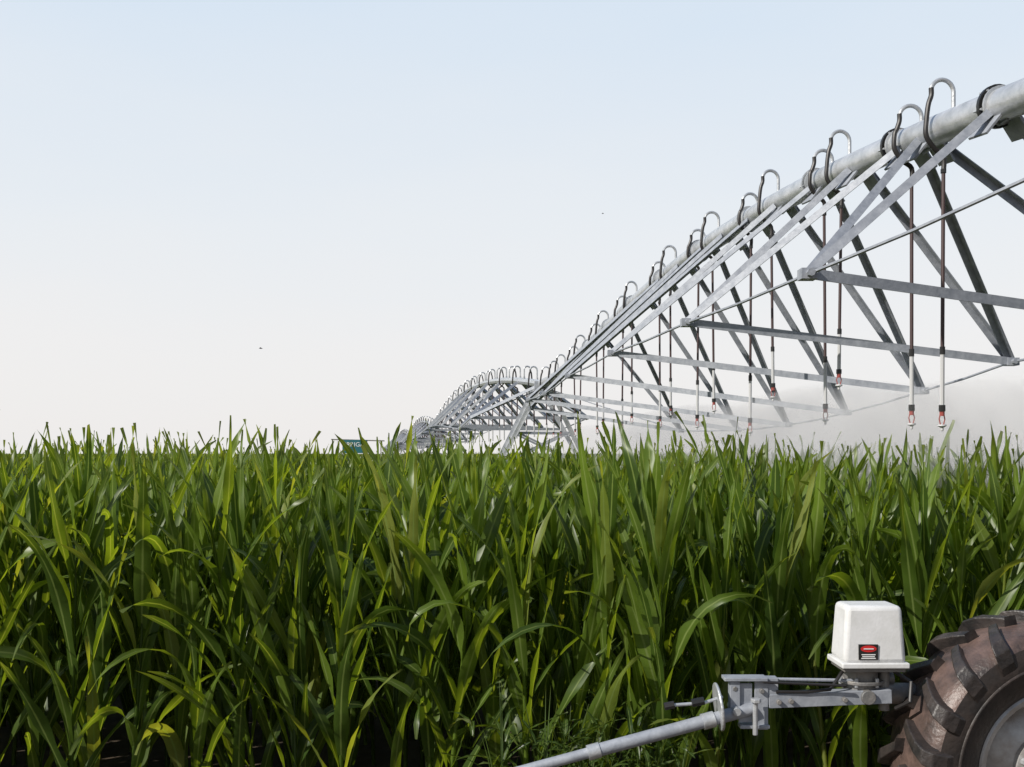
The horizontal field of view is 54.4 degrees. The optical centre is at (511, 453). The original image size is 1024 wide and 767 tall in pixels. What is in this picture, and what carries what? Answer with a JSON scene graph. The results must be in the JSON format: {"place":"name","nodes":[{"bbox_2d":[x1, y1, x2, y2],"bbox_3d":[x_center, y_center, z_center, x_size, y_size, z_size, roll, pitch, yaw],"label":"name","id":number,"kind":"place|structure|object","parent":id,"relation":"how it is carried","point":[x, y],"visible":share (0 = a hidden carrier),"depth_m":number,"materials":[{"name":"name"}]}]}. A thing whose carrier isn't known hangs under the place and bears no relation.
{"place":"outdoors","nodes":[
{"label":"outdoors","id":0,"kind":"place"},
{"bbox_2d":[0,616,892,766],"bbox_3d":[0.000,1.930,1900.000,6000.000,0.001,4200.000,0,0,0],"label":"ground","id":1,"kind":"structure","parent":0,"point":[115,752],"depth_m":6.49,"materials":[{"name":"soil"}]},
{"bbox_2d":[331,439,384,456],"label":"field sign","id":2,"kind":"object","parent":1,"relation":"on","point":[357,445],"visible":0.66,"depth_m":41.98,"materials":[{"name":"teal metal"}]},
{"bbox_2d":[440,680,724,766],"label":"weeds","id":3,"kind":"object","parent":1,"relation":"on","point":[501,725],"visible":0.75,"depth_m":4.75,"materials":[{"name":"green plant"}]},
{"bbox_2d":[385,77,1023,461],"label":"pivot irrigation machine","id":4,"kind":"object","parent":1,"relation":"on","point":[984,112],"visible":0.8,"depth_m":8.86,"materials":[{"name":"metal"}]},
{"bbox_2d":[877,610,1023,766],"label":"drive wheel","id":5,"kind":"object","parent":1,"relation":"on","point":[965,708],"visible":0.98,"depth_m":4.03,"materials":[{"name":"rubber"}]},
{"bbox_2d":[663,601,915,735],"bbox_3d":[1.208,0.881,4.137,1.193,0.518,0.265,0,0,-5],"label":"wheel drive motor","id":6,"kind":"object","parent":5,"relation":"attached to","point":[866,657],"visible":0.97,"depth_m":4.07,"materials":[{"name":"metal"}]},
{"bbox_2d":[516,702,752,766],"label":"shaft","id":7,"kind":"object","parent":6,"relation":"attached to","point":[704,721],"visible":0.98,"depth_m":4.01,"materials":[{"name":"metal"}]},
{"bbox_2d":[0,411,1023,766],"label":"corn field","id":8,"kind":"structure","parent":0,"point":[290,585],"depth_m":5.12,"materials":[{"name":"green plant"}]},
{"bbox_2d":[0,0,1023,453],"label":"sky","id":9,"kind":"structure","parent":0,"point":[399,203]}
]}

